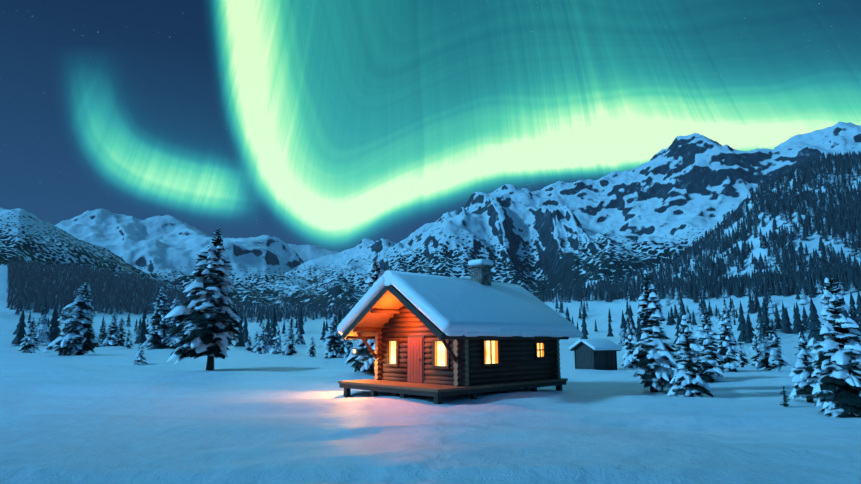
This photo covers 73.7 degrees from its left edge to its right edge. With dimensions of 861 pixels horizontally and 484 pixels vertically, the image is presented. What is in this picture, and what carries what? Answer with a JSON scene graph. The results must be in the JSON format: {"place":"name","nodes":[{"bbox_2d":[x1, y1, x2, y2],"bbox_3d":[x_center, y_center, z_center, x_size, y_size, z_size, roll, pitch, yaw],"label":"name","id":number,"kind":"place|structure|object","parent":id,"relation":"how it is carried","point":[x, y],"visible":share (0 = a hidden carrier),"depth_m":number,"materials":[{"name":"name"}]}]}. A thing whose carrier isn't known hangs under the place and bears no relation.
{"place":"outdoors","nodes":[
{"label":"outdoors","id":0,"kind":"place"},
{"bbox_2d":[0,208,191,296],"bbox_3d":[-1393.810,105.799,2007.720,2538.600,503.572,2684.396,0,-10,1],"label":"mountain","id":1,"kind":"structure","parent":0,"point":[26,236],"depth_m":1945.07,"materials":[{"name":"white snow"}]},
{"bbox_2d":[55,209,310,305],"bbox_3d":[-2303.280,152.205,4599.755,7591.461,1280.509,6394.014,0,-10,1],"label":"mountain range","id":2,"kind":"structure","parent":0,"point":[166,248],"depth_m":4725.68,"materials":[{"name":"white snow"}]},
{"bbox_2d":[287,244,339,261],"bbox_3d":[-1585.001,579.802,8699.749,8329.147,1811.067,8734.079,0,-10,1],"label":"mountain range","id":3,"kind":"structure","parent":0,"point":[305,253],"depth_m":10619.09,"materials":[{"name":"white snow"}]},
{"bbox_2d":[0,165,860,483],"bbox_3d":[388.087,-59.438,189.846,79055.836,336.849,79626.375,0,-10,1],"label":"snow ground","id":4,"kind":"structure","parent":0,"point":[116,415],"depth_m":19.77,"materials":[{"name":"white snow"}]},
{"bbox_2d":[18,317,39,352],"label":"spruce","id":5,"kind":"object","parent":4,"relation":"on","point":[30,342],"visible":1,"depth_m":134.29,"materials":[{"name":"white plant"}]},
{"bbox_2d":[43,281,101,355],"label":"spruce","id":6,"kind":"object","parent":4,"relation":"on","point":[76,337],"visible":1,"depth_m":98.37,"materials":[{"name":"white plant"}]},
{"bbox_2d":[95,320,107,346],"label":"spruce","id":7,"kind":"object","parent":4,"relation":"on","point":[102,334],"visible":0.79,"depth_m":190.19,"materials":[{"name":"green plant"}]},
{"bbox_2d":[102,310,119,345],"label":"spruce","id":8,"kind":"object","parent":4,"relation":"on","point":[110,340],"visible":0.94,"depth_m":189.86,"materials":[{"name":"white plant"}]},
{"bbox_2d":[114,317,125,345],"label":"spruce","id":9,"kind":"object","parent":4,"relation":"on","point":[119,340],"visible":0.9,"depth_m":190.19,"materials":[{"name":"green plant"}]},
{"bbox_2d":[123,329,133,348],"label":"spruce","id":10,"kind":"object","parent":4,"relation":"on","point":[128,343],"visible":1,"depth_m":175.26,"materials":[{"name":"white plant"}]},
{"bbox_2d":[133,342,147,364],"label":"spruce","id":11,"kind":"object","parent":4,"relation":"on","point":[140,357],"visible":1,"depth_m":63.12,"materials":[{"name":"white plant"}]},
{"bbox_2d":[142,287,170,349],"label":"spruce","id":12,"kind":"object","parent":4,"relation":"on","point":[157,327],"visible":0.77,"depth_m":141.55,"materials":[{"name":"white plant"}]},
{"bbox_2d":[156,296,180,348],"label":"spruce","id":13,"kind":"object","parent":4,"relation":"on","point":[175,302],"visible":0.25,"depth_m":141.36,"materials":[{"name":"green plant"}]},
{"bbox_2d":[164,229,242,369],"bbox_3d":[-20.275,5.051,52.337,7.050,12.968,6.940,5,-11,-29],"label":"spruce","id":14,"kind":"object","parent":4,"relation":"on","point":[208,322],"visible":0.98,"depth_m":50.97,"materials":[{"name":"green plant"}]},
{"bbox_2d":[245,335,252,350],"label":"spruce","id":15,"kind":"object","parent":4,"relation":"on","point":[248,343],"visible":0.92,"depth_m":133.31,"materials":[{"name":"green plant"}]},
{"bbox_2d":[250,333,257,352],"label":"spruce","id":16,"kind":"object","parent":4,"relation":"on","point":[254,345],"visible":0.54,"depth_m":125.74,"materials":[{"name":"white plant"}]},
{"bbox_2d":[253,321,269,353],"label":"spruce","id":17,"kind":"object","parent":4,"relation":"on","point":[263,348],"visible":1,"depth_m":112.92,"materials":[{"name":"white plant"}]},
{"bbox_2d":[269,327,281,353],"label":"spruce","id":18,"kind":"object","parent":4,"relation":"on","point":[276,349],"visible":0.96,"depth_m":107.46,"materials":[{"name":"white plant"}]},
{"bbox_2d":[280,317,297,354],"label":"spruce","id":19,"kind":"object","parent":4,"relation":"on","point":[289,349],"visible":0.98,"depth_m":102.79,"materials":[{"name":"white plant"}]},
{"bbox_2d":[306,336,315,356],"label":"spruce","id":20,"kind":"object","parent":4,"relation":"on","point":[312,353],"visible":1,"depth_m":94.14,"materials":[{"name":"white plant"}]},
{"bbox_2d":[323,314,341,357],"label":"spruce","id":21,"kind":"object","parent":4,"relation":"on","point":[332,341],"visible":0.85,"depth_m":86.63,"materials":[{"name":"white plant"}]},
{"bbox_2d":[336,335,353,357],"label":"spruce","id":22,"kind":"object","parent":4,"relation":"on","point":[346,345],"visible":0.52,"depth_m":86.13,"materials":[{"name":"white plant"}]},
{"bbox_2d":[344,260,384,373],"bbox_3d":[-4.214,6.049,45.312,4.721,9.346,4.667,-6,-11,30],"label":"spruce","id":23,"kind":"object","parent":4,"relation":"on","point":[362,359],"visible":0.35,"depth_m":43.91,"materials":[{"name":"white plant"}]},
{"bbox_2d":[6,150,860,346],"bbox_3d":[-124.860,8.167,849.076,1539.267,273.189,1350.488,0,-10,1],"label":"forest trees","id":24,"kind":"object","parent":4,"relation":"on","point":[28,288],"visible":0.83,"depth_m":724.85,"materials":[{"name":"green plant"}]},
{"bbox_2d":[337,259,582,403],"bbox_3d":[1.789,4.513,30.831,11.017,7.262,8.145,9,-13,-44],"label":"log cabin","id":25,"kind":"object","parent":4,"relation":"on","point":[437,338],"visible":1,"depth_m":28.21,"materials":[{"name":"brown wood"}]},
{"bbox_2d":[569,339,621,369],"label":"board shed","id":26,"kind":"structure","parent":4,"relation":"on","point":[597,354],"depth_m":50.06,"materials":[{"name":"brown"}]},
{"bbox_2d":[621,319,640,367],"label":"spruce","id":27,"kind":"object","parent":4,"relation":"on","point":[630,341],"visible":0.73,"depth_m":54.31,"materials":[{"name":"white plant"}]},
{"bbox_2d":[631,267,679,391],"bbox_3d":[12.202,4.755,31.428,2.554,6.795,2.929,-2,-10,12],"label":"spruce","id":28,"kind":"object","parent":4,"relation":"on","point":[654,354],"visible":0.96,"depth_m":30.77,"materials":[{"name":"green plant"}]},
{"bbox_2d":[674,324,686,363],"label":"spruce","id":29,"kind":"object","parent":4,"relation":"on","point":[680,334],"visible":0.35,"depth_m":58.71,"materials":[{"name":"green plant"}]},
{"bbox_2d":[667,312,714,397],"bbox_3d":[13.210,5.852,29.505,2.087,4.480,2.106,4,-10,-21],"label":"spruce","id":30,"kind":"object","parent":4,"relation":"on","point":[692,382],"visible":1,"depth_m":29.08,"materials":[{"name":"white plant"}]},
{"bbox_2d":[693,305,726,381],"bbox_3d":[17.698,6.547,36.913,2.368,4.980,2.199,5,-11,-29],"label":"spruce","id":31,"kind":"object","parent":4,"relation":"on","point":[711,369],"visible":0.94,"depth_m":36.38,"materials":[{"name":"white plant"}]},
{"bbox_2d":[715,308,739,371],"bbox_3d":[24.448,8.110,47.523,2.052,5.294,2.044,9,-13,-42],"label":"spruce","id":32,"kind":"object","parent":4,"relation":"on","point":[727,350],"visible":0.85,"depth_m":47.07,"materials":[{"name":"white plant"}]},
{"bbox_2d":[736,341,749,366],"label":"spruce","id":33,"kind":"object","parent":4,"relation":"on","point":[742,360],"visible":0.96,"depth_m":54.09,"materials":[{"name":"white plant"}]},
{"bbox_2d":[749,334,764,365],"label":"spruce","id":34,"kind":"object","parent":4,"relation":"on","point":[755,347],"visible":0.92,"depth_m":61.65,"materials":[{"name":"white plant"}]},
{"bbox_2d":[756,320,789,370],"bbox_3d":[28.759,8.777,48.608,2.252,4.627,2.415,3,-10,-16],"label":"spruce","id":35,"kind":"object","parent":4,"relation":"on","point":[771,361],"visible":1,"depth_m":48.12,"materials":[{"name":"white plant"}]},
{"bbox_2d":[779,386,789,406],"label":"spruce","id":36,"kind":"object","parent":4,"relation":"on","point":[784,403],"visible":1,"depth_m":25.32,"materials":[{"name":"green plant"}]},
{"bbox_2d":[789,331,819,402],"bbox_3d":[17.754,5.973,27.425,1.478,3.361,1.503,4,-10,-23],"label":"spruce","id":37,"kind":"object","parent":4,"relation":"on","point":[802,371],"visible":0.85,"depth_m":27.17,"materials":[{"name":"white plant"}]},
{"bbox_2d":[806,274,860,417],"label":"spruce","id":38,"kind":"object","parent":4,"relation":"on","point":[837,330],"visible":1,"depth_m":22.35,"materials":[{"name":"green plant"}]},
{"bbox_2d":[0,0,860,251],"label":"sky","id":39,"kind":"structure","parent":0,"point":[333,125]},
{"bbox_2d":[261,122,860,307],"bbox_3d":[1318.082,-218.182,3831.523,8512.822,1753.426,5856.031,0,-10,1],"label":"mountain range","id":40,"kind":"structure","parent":0,"point":[678,193],"depth_m":3993.19,"materials":[{"name":"white snow"}]}
]}

